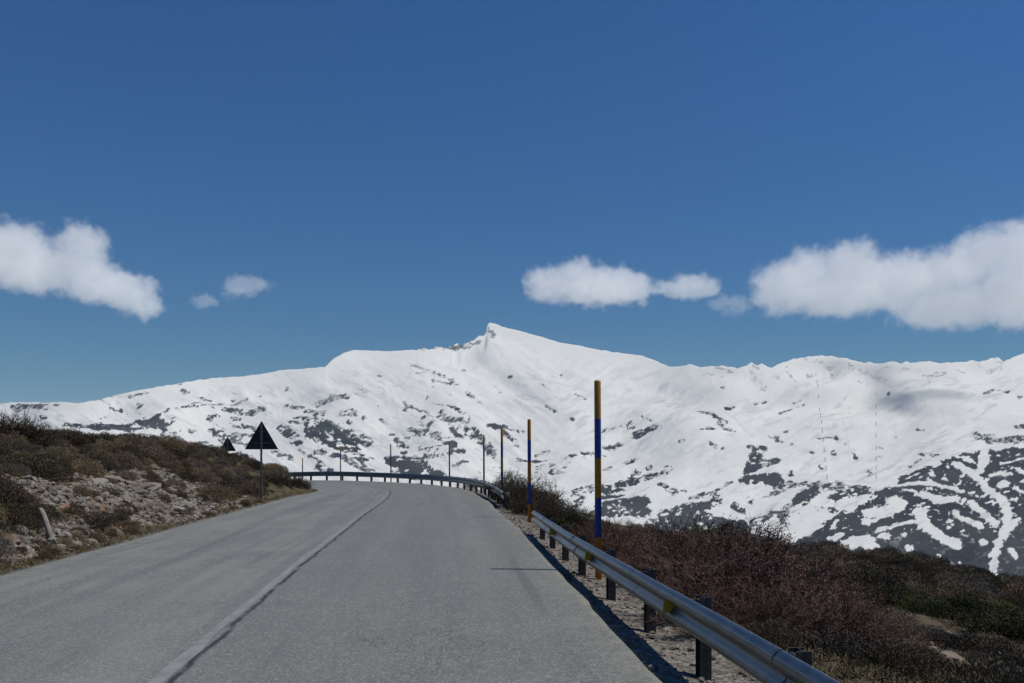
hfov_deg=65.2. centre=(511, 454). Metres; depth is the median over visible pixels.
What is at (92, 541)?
rock
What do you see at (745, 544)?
twiggy bush
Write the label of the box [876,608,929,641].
heather cushion
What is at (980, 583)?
grey cushion
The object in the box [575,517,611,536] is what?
twiggy bush
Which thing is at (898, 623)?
twiggy bush
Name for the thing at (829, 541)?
heather cushion
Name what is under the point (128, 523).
broom cushion
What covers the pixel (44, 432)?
twiggy bush
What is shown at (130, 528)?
heather cushion
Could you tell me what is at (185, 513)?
broom cushion
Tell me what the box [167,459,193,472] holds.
broom cushion
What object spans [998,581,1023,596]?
broom cushion
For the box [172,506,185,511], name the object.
rock
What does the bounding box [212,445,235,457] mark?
heather cushion
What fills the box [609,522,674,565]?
twiggy bush
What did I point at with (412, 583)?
road
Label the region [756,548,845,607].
twiggy bush
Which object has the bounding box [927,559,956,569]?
heather cushion
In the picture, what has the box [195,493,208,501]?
broom cushion
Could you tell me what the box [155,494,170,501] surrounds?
heather cushion
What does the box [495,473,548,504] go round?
twiggy bush
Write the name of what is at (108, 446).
broom cushion
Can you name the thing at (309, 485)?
twiggy bush
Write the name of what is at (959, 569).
broom cushion
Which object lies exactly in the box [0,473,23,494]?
heather cushion
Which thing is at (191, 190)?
sky
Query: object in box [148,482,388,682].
road marking
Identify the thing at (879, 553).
broom cushion
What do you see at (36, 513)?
broom cushion
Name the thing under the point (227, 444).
road sign
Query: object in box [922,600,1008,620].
juniper mat
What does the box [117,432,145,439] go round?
broom cushion
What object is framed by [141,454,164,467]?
heather cushion
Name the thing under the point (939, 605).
juniper mat
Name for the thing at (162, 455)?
heather cushion
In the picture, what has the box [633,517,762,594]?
twiggy bush
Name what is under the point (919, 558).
heather cushion
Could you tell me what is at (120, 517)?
broom cushion
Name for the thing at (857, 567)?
heather cushion
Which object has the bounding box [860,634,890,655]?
grey cushion
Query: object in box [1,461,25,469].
grey cushion
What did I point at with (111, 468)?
grey cushion
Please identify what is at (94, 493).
heather cushion
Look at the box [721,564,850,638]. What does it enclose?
twiggy bush
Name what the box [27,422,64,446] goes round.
twiggy bush
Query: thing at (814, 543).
heather cushion
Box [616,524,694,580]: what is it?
twiggy bush
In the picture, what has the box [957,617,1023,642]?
juniper mat
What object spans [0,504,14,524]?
broom cushion
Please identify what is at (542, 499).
twiggy bush
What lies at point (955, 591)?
heather cushion
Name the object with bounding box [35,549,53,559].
heather cushion
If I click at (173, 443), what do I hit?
broom cushion
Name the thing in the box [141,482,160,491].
rock
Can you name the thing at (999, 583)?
broom cushion
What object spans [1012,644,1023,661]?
grey cushion
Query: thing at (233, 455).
heather cushion
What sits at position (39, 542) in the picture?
heather cushion
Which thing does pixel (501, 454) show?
snow pole
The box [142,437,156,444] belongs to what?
heather cushion
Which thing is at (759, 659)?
guardrail
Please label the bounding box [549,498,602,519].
twiggy bush
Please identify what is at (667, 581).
twiggy bush
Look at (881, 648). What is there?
heather cushion
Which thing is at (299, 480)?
twiggy bush
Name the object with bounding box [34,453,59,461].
grey cushion
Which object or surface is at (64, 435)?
twiggy bush
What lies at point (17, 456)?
broom cushion
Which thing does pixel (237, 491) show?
broom cushion
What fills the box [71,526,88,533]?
heather cushion
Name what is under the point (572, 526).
heather cushion
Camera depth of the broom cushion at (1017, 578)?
30.19 m
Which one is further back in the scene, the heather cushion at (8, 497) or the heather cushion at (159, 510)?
the heather cushion at (159, 510)
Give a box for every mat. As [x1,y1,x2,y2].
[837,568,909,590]
[852,586,915,605]
[856,580,930,596]
[890,594,952,620]
[893,601,973,619]
[921,589,1021,618]
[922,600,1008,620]
[936,611,1023,635]
[952,616,1023,634]
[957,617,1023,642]
[971,597,1020,617]
[977,613,1023,640]
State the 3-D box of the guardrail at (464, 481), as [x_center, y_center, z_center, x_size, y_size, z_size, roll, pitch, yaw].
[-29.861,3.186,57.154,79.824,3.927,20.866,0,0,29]
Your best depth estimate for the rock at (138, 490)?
22.65 m
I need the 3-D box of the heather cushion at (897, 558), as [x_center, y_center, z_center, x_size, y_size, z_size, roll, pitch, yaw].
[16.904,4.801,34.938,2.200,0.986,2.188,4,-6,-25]
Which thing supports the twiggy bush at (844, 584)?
on the ground at (683, 643)
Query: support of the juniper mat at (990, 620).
on the ground at (683, 643)
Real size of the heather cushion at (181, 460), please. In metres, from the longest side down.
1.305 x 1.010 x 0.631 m
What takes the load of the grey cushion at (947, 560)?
on the ground at (683, 643)
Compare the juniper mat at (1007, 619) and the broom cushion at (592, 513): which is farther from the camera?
the broom cushion at (592, 513)
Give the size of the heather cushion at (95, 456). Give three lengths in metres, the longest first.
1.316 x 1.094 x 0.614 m
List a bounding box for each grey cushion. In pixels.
[0,462,32,476]
[0,526,16,556]
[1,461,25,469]
[6,443,37,453]
[17,515,43,528]
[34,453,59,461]
[44,444,77,453]
[72,509,120,529]
[97,459,123,472]
[196,444,222,456]
[197,447,216,457]
[210,480,240,491]
[211,457,233,467]
[231,466,245,474]
[242,474,253,480]
[257,469,288,479]
[792,626,877,667]
[807,556,845,568]
[842,558,864,570]
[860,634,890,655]
[911,623,948,645]
[927,555,959,567]
[929,629,985,652]
[955,578,1006,602]
[958,649,988,663]
[962,663,1023,677]
[966,567,994,576]
[976,655,1023,671]
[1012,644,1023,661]
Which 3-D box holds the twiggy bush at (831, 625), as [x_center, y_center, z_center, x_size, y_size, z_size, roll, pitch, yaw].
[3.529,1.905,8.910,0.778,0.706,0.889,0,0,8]
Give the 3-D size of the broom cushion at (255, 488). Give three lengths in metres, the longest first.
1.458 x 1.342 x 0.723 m
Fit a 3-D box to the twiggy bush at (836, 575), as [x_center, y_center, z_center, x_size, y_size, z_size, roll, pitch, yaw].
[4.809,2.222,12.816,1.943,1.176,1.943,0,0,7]
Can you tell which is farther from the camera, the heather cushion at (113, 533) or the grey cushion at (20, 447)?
the grey cushion at (20, 447)
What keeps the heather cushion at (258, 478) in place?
on the ground at (683, 643)
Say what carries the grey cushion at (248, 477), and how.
on the ground at (683, 643)
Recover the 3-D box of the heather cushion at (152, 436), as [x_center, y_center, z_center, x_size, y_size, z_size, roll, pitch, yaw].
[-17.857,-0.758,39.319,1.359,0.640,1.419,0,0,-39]
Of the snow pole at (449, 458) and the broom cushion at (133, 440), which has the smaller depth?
the broom cushion at (133, 440)
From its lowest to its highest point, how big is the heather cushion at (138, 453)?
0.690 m
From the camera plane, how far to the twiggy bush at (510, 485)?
30.70 m
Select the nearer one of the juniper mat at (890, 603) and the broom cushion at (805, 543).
the juniper mat at (890, 603)
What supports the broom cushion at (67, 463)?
on the ground at (683, 643)
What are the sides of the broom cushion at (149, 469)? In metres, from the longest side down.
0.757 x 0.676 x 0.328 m
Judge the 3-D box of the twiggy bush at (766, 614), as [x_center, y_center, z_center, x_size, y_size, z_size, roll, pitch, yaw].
[2.657,1.743,8.513,1.282,0.767,1.282,0,0,35]
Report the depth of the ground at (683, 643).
10.47 m
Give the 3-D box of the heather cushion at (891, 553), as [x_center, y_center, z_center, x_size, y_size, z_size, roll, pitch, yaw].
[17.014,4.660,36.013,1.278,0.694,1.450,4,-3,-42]
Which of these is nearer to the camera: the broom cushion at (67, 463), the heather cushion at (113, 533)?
the heather cushion at (113, 533)
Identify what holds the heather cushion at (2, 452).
on the ground at (683, 643)
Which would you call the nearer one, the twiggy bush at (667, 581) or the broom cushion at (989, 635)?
the twiggy bush at (667, 581)
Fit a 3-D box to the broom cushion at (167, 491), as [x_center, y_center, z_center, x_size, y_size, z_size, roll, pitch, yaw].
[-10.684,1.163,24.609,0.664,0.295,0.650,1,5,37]
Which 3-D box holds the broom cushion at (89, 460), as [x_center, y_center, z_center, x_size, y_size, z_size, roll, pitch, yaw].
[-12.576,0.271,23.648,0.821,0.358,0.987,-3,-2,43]
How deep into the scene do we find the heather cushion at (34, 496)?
17.05 m
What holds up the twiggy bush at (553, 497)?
on the ground at (683, 643)
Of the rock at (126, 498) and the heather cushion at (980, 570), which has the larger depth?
the heather cushion at (980, 570)
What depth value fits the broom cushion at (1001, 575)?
32.79 m
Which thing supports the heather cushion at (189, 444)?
on the ground at (683, 643)
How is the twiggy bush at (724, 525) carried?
on the ground at (683, 643)
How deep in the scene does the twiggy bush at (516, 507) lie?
27.37 m
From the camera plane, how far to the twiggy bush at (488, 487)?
36.15 m
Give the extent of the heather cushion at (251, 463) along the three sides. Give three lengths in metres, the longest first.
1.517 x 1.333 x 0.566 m
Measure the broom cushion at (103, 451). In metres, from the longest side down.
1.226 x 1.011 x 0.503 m
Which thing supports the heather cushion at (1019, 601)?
on the ground at (683, 643)
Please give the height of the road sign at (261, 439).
3.583 m
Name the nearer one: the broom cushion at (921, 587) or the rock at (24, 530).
the rock at (24, 530)
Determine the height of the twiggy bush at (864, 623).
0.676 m
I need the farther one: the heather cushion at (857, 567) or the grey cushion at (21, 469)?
the heather cushion at (857, 567)
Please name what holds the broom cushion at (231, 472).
on the ground at (683, 643)
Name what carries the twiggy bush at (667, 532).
on the ground at (683, 643)
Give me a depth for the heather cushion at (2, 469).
17.99 m
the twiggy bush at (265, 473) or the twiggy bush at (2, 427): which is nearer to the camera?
the twiggy bush at (2, 427)
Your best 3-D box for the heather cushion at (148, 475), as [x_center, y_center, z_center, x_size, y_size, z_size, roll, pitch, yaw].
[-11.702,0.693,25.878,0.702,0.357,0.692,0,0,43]
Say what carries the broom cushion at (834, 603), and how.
on the ground at (683, 643)
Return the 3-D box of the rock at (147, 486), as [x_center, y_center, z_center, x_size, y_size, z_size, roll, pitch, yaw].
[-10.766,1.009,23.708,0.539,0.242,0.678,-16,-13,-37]
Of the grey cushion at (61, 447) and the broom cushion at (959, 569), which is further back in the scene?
the broom cushion at (959, 569)
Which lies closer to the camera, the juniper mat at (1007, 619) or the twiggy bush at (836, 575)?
the twiggy bush at (836, 575)
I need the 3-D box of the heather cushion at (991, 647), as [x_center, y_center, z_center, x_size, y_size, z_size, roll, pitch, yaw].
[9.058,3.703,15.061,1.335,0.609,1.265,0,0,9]
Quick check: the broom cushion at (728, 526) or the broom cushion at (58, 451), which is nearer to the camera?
the broom cushion at (58, 451)
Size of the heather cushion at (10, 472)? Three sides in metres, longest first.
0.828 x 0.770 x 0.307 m
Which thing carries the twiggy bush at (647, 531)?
on the ground at (683, 643)
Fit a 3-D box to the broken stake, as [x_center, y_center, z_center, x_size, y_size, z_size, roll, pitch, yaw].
[-9.079,1.434,15.655,0.114,0.869,0.117,-25,-7,16]
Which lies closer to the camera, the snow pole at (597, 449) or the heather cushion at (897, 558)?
the snow pole at (597, 449)
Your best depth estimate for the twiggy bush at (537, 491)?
29.28 m
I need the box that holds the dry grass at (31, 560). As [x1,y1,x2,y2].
[0,440,1003,682]
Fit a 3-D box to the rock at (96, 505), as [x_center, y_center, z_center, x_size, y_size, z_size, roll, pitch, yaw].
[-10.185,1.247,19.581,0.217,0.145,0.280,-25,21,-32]
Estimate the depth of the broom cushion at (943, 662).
9.26 m
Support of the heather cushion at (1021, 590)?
on the ground at (683, 643)
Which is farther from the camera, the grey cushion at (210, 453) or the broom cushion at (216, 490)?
the grey cushion at (210, 453)
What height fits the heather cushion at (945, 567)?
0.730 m
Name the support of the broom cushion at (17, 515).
on the ground at (683, 643)
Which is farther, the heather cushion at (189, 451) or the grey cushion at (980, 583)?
the heather cushion at (189, 451)
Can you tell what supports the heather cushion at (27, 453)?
on the ground at (683, 643)
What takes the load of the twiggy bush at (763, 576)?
on the ground at (683, 643)
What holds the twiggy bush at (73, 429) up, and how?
on the ground at (683, 643)
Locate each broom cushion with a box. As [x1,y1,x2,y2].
[0,455,29,469]
[0,502,36,529]
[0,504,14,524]
[0,559,12,567]
[5,453,29,461]
[25,508,55,522]
[27,444,47,451]
[27,503,68,523]
[36,445,74,461]
[37,543,62,555]
[55,458,75,472]
[57,537,72,544]
[66,458,112,477]
[67,529,89,542]
[68,503,84,509]
[68,543,84,549]
[74,443,100,453]
[79,458,103,468]
[80,432,110,447]
[87,532,105,542]
[90,448,115,459]
[91,439,130,451]
[99,432,119,436]
[105,510,130,521]
[113,503,135,515]
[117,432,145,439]
[119,520,140,529]
[120,436,148,446]
[137,457,157,466]
[140,446,164,453]
[143,465,153,472]
[149,513,165,521]
[156,440,171,448]
[156,458,185,472]
[157,436,186,448]
[163,488,173,493]
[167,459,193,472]
[173,469,199,481]
[173,490,190,498]
[181,512,193,517]
[195,481,238,500]
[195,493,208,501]
[200,511,216,516]
[208,469,235,483]
[215,467,235,475]
[219,455,240,466]
[222,485,242,497]
[241,480,268,497]
[263,463,288,475]
[584,511,594,519]
[715,523,743,531]
[796,602,864,641]
[798,541,813,545]
[808,590,859,625]
[824,626,871,655]
[848,551,878,563]
[868,598,889,613]
[873,545,901,554]
[873,548,901,557]
[877,646,945,682]
[892,579,946,597]
[914,649,969,682]
[952,567,989,581]
[958,630,1023,651]
[974,578,1012,593]
[993,572,1015,581]
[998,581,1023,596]
[999,572,1023,589]
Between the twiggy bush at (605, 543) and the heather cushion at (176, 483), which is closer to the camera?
the twiggy bush at (605, 543)
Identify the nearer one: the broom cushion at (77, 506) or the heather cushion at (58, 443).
the broom cushion at (77, 506)
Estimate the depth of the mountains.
3452.68 m
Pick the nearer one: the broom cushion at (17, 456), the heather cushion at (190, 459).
the broom cushion at (17, 456)
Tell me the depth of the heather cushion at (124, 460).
26.38 m
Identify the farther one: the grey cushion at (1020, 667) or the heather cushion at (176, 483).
the heather cushion at (176, 483)
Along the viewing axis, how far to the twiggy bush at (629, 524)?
18.37 m
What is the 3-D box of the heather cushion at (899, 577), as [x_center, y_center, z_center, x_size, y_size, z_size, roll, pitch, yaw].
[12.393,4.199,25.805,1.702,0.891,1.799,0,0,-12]
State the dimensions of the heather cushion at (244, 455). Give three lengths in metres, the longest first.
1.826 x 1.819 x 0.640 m
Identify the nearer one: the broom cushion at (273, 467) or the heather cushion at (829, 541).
the heather cushion at (829, 541)
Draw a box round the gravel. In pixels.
[487,500,760,682]
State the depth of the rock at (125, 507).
20.10 m
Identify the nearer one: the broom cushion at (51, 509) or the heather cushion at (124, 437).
the broom cushion at (51, 509)
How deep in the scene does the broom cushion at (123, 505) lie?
20.05 m
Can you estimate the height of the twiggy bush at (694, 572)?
1.105 m
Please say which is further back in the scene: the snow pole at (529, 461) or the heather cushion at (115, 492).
the snow pole at (529, 461)
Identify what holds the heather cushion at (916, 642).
on the ground at (683, 643)
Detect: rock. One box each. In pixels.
[2,538,20,544]
[10,525,28,535]
[84,538,97,543]
[91,478,108,486]
[93,502,100,507]
[102,475,124,482]
[112,506,133,513]
[117,494,131,501]
[134,486,149,494]
[140,483,156,489]
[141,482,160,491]
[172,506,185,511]
[180,501,193,506]
[939,651,964,663]
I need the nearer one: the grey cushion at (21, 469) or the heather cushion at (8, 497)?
the heather cushion at (8, 497)
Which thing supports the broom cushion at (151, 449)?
on the ground at (683, 643)
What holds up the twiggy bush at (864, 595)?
on the ground at (683, 643)
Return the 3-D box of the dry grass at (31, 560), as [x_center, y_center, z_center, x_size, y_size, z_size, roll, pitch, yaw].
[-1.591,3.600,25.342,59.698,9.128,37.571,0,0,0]
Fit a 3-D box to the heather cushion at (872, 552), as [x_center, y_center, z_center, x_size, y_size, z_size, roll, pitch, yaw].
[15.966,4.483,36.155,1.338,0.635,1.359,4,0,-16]
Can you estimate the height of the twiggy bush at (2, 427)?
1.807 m
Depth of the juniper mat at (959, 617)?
18.45 m
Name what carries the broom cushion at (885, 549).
on the ground at (683, 643)
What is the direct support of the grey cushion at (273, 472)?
on the ground at (683, 643)
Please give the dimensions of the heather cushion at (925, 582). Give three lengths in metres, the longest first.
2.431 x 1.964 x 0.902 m
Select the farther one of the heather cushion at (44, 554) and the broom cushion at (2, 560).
the heather cushion at (44, 554)
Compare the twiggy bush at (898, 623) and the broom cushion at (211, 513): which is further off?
the broom cushion at (211, 513)
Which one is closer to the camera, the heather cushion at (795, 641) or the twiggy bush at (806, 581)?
the heather cushion at (795, 641)
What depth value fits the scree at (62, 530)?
20.09 m
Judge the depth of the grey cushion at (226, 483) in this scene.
29.93 m
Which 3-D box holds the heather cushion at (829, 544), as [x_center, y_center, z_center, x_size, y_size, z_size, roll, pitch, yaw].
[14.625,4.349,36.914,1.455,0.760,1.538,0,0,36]
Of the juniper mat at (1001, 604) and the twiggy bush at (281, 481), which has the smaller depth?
the juniper mat at (1001, 604)
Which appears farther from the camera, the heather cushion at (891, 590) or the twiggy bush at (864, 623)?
the heather cushion at (891, 590)
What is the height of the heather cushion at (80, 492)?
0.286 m
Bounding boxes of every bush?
[0,405,57,445]
[0,414,66,446]
[0,419,16,443]
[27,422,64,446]
[45,429,78,444]
[63,426,89,444]
[258,469,277,483]
[269,468,294,485]
[282,472,299,488]
[293,475,306,487]
[302,480,312,488]
[459,477,479,489]
[475,469,519,498]
[488,471,547,502]
[490,473,515,499]
[491,468,544,504]
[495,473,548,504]
[499,491,537,514]
[508,473,569,509]
[512,486,565,510]
[522,500,579,520]
[526,490,567,514]
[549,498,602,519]
[554,507,613,537]
[565,516,611,544]
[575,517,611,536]
[583,526,651,558]
[602,514,656,548]
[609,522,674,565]
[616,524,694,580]
[624,513,705,564]
[628,520,672,551]
[628,538,791,626]
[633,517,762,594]
[639,583,739,635]
[640,565,725,622]
[647,504,801,557]
[656,509,853,592]
[672,515,762,575]
[672,529,827,614]
[688,521,767,566]
[701,583,830,642]
[707,517,767,546]
[709,515,841,578]
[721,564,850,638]
[729,540,839,592]
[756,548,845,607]
[769,556,864,606]
[790,597,867,651]
[806,582,888,638]
[810,569,899,623]
[814,600,916,648]
[817,572,873,605]
[851,602,904,626]
[853,601,892,637]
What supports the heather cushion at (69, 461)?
on the ground at (683, 643)
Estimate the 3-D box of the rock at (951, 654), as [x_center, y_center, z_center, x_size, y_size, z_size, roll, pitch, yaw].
[6.905,3.243,12.615,0.352,0.183,0.385,-27,31,-33]
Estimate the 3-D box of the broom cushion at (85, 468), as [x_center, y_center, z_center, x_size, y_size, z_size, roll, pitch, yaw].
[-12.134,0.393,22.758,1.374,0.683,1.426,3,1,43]
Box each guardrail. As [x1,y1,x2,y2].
[289,471,509,509]
[531,510,839,682]
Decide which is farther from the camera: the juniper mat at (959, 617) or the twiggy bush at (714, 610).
the juniper mat at (959, 617)
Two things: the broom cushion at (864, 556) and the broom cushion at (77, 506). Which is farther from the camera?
the broom cushion at (864, 556)
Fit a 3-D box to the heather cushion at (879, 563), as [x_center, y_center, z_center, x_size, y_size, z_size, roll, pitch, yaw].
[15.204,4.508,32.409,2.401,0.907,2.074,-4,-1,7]
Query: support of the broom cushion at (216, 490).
on the ground at (683, 643)
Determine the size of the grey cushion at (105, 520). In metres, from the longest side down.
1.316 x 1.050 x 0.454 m
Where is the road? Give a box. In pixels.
[0,480,661,682]
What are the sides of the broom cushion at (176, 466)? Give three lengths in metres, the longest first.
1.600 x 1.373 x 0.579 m
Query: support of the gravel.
on the ground at (683, 643)
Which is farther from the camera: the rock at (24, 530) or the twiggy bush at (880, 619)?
the rock at (24, 530)
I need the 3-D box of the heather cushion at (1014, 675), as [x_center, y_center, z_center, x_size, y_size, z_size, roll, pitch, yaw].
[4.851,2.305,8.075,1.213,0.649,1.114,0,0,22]
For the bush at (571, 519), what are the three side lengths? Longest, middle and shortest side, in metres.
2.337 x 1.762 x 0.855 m
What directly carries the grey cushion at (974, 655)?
on the ground at (683, 643)
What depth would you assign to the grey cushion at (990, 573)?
33.55 m
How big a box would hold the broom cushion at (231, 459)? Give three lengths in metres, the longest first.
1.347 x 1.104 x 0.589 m
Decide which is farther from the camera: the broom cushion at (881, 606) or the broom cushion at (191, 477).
the broom cushion at (191, 477)
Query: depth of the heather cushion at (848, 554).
35.40 m
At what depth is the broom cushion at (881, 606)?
19.16 m
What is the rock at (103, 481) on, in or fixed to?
on the ground at (683, 643)
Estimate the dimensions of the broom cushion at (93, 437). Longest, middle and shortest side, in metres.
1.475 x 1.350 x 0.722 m
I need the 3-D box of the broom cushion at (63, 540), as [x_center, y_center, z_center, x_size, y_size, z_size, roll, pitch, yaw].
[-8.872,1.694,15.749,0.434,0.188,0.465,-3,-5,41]
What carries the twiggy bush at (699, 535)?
on the ground at (683, 643)
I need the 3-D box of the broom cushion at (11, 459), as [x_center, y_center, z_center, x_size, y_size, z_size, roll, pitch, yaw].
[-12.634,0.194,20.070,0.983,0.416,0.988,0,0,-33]
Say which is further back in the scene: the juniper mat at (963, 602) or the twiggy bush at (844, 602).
the juniper mat at (963, 602)
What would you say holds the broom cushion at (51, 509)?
on the ground at (683, 643)
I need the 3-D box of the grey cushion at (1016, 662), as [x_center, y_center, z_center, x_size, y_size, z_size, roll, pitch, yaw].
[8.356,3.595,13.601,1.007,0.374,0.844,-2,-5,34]
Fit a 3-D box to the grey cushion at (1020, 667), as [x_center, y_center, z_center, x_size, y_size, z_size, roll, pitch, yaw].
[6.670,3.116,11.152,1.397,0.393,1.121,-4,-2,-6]
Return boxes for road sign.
[221,437,235,450]
[245,421,277,499]
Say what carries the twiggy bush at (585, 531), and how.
on the ground at (683, 643)
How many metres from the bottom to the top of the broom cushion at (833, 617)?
0.461 m
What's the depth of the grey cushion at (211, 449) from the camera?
38.58 m
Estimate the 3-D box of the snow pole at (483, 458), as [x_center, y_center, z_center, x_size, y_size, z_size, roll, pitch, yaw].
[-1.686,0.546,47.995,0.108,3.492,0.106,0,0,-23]
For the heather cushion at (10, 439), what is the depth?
24.54 m
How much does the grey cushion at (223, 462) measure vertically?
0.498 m
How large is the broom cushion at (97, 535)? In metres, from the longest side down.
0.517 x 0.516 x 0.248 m
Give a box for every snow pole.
[340,446,340,479]
[390,444,391,481]
[449,441,449,475]
[483,435,484,491]
[501,428,502,487]
[527,419,530,521]
[594,380,601,579]
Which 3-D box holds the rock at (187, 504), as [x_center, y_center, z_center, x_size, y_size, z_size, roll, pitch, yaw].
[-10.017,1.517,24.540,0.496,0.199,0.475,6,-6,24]
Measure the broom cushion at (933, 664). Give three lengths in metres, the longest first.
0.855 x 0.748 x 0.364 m
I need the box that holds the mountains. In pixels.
[0,323,1023,576]
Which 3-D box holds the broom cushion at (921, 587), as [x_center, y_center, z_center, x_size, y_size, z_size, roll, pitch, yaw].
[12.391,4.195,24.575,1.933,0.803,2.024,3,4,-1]
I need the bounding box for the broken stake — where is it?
[38,507,54,537]
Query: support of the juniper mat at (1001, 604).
on the ground at (683, 643)
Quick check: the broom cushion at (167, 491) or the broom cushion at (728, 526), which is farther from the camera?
the broom cushion at (728, 526)
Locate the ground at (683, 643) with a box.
[0,442,1022,682]
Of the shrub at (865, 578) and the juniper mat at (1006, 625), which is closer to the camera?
the juniper mat at (1006, 625)
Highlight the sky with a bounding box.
[0,0,1023,403]
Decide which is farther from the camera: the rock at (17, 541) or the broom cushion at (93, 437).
the broom cushion at (93, 437)
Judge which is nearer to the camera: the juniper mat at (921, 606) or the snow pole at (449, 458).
the juniper mat at (921, 606)
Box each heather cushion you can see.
[0,431,31,446]
[0,446,6,455]
[0,464,7,475]
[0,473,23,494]
[0,478,44,512]
[1,464,20,477]
[8,454,77,483]
[11,450,33,457]
[11,545,28,555]
[19,490,43,506]
[30,539,48,547]
[33,435,75,449]
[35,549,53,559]
[55,428,92,445]
[61,458,78,468]
[61,504,86,514]
[68,485,93,495]
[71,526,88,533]
[78,449,116,468]
[84,489,99,497]
[99,488,123,496]
[105,531,118,536]
[106,444,144,461]
[108,478,118,483]
[109,449,144,470]
[114,435,134,444]
[115,470,139,479]
[123,525,141,534]
[127,502,140,512]
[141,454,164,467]
[141,471,162,480]
[142,433,164,441]
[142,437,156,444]
[148,450,179,461]
[149,478,168,488]
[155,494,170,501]
[155,508,164,513]
[162,445,188,458]
[169,480,188,488]
[173,485,185,491]
[176,455,190,465]
[177,446,203,457]
[178,441,204,448]
[185,457,201,464]
[190,466,222,483]
[200,478,211,484]
[210,497,222,502]
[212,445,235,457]
[222,453,241,461]
[235,451,255,459]
[238,501,250,506]
[242,459,264,470]
[252,475,266,482]
[558,523,583,536]
[744,618,811,649]
[808,542,822,549]
[815,539,841,548]
[815,544,857,562]
[816,541,846,555]
[828,559,889,581]
[840,585,880,615]
[851,635,934,682]
[852,580,908,604]
[855,547,875,556]
[861,555,915,577]
[876,566,895,573]
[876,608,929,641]
[879,551,904,563]
[882,554,923,570]
[883,572,916,592]
[900,571,951,595]
[901,550,934,562]
[901,634,943,658]
[903,551,943,566]
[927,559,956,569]
[931,648,1023,682]
[933,561,955,572]
[936,576,991,604]
[950,564,988,577]
[953,635,1023,665]
[989,591,1023,611]
[1005,579,1023,598]
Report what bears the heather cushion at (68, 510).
on the ground at (683, 643)
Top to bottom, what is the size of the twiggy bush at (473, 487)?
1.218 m
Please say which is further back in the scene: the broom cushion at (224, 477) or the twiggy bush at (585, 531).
the broom cushion at (224, 477)
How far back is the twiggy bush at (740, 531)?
21.23 m
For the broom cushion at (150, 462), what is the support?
on the ground at (683, 643)
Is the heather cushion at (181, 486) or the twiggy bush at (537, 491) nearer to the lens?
the heather cushion at (181, 486)
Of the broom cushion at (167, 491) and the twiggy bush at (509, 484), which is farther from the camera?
the twiggy bush at (509, 484)
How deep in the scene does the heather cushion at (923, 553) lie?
38.65 m
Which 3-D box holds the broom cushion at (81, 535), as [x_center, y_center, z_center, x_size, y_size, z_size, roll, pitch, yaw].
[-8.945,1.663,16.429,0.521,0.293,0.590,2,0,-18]
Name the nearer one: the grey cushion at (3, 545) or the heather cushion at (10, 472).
the grey cushion at (3, 545)
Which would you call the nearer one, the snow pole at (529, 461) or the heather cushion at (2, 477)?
the heather cushion at (2, 477)
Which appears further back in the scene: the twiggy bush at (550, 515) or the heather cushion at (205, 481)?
the heather cushion at (205, 481)
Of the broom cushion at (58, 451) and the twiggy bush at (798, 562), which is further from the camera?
the broom cushion at (58, 451)
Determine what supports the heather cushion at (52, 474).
on the ground at (683, 643)
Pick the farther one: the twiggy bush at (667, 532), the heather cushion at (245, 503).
the heather cushion at (245, 503)
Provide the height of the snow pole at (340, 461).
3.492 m
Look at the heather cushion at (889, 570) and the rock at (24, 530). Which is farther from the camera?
the heather cushion at (889, 570)
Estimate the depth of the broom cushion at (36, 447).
24.52 m
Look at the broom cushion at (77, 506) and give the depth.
18.41 m
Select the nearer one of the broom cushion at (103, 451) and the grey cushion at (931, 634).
the grey cushion at (931, 634)
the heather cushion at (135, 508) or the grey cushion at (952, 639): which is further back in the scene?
the heather cushion at (135, 508)
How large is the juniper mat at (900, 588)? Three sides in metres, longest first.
2.995 x 2.249 x 0.618 m
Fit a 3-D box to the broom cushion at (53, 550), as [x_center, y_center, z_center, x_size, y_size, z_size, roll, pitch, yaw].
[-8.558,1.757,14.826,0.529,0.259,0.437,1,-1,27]
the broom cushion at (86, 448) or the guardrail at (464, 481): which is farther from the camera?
the guardrail at (464, 481)
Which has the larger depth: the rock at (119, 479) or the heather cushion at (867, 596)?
the rock at (119, 479)
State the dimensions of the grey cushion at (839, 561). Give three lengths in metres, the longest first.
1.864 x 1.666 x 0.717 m
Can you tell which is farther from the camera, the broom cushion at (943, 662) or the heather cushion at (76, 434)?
the heather cushion at (76, 434)
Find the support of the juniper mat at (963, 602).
on the ground at (683, 643)
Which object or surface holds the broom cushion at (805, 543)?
on the ground at (683, 643)
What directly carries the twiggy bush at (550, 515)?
on the ground at (683, 643)
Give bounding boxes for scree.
[0,464,254,568]
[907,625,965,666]
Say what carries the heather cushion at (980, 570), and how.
on the ground at (683, 643)
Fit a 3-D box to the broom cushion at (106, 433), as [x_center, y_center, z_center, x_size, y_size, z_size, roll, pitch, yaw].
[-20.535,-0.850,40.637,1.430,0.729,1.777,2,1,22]
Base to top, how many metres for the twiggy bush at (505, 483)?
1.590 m
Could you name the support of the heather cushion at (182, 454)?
on the ground at (683, 643)
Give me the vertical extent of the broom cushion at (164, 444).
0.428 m
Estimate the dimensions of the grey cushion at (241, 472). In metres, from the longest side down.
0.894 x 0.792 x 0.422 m
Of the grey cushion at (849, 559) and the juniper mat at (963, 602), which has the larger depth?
the grey cushion at (849, 559)
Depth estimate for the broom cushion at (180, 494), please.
25.11 m

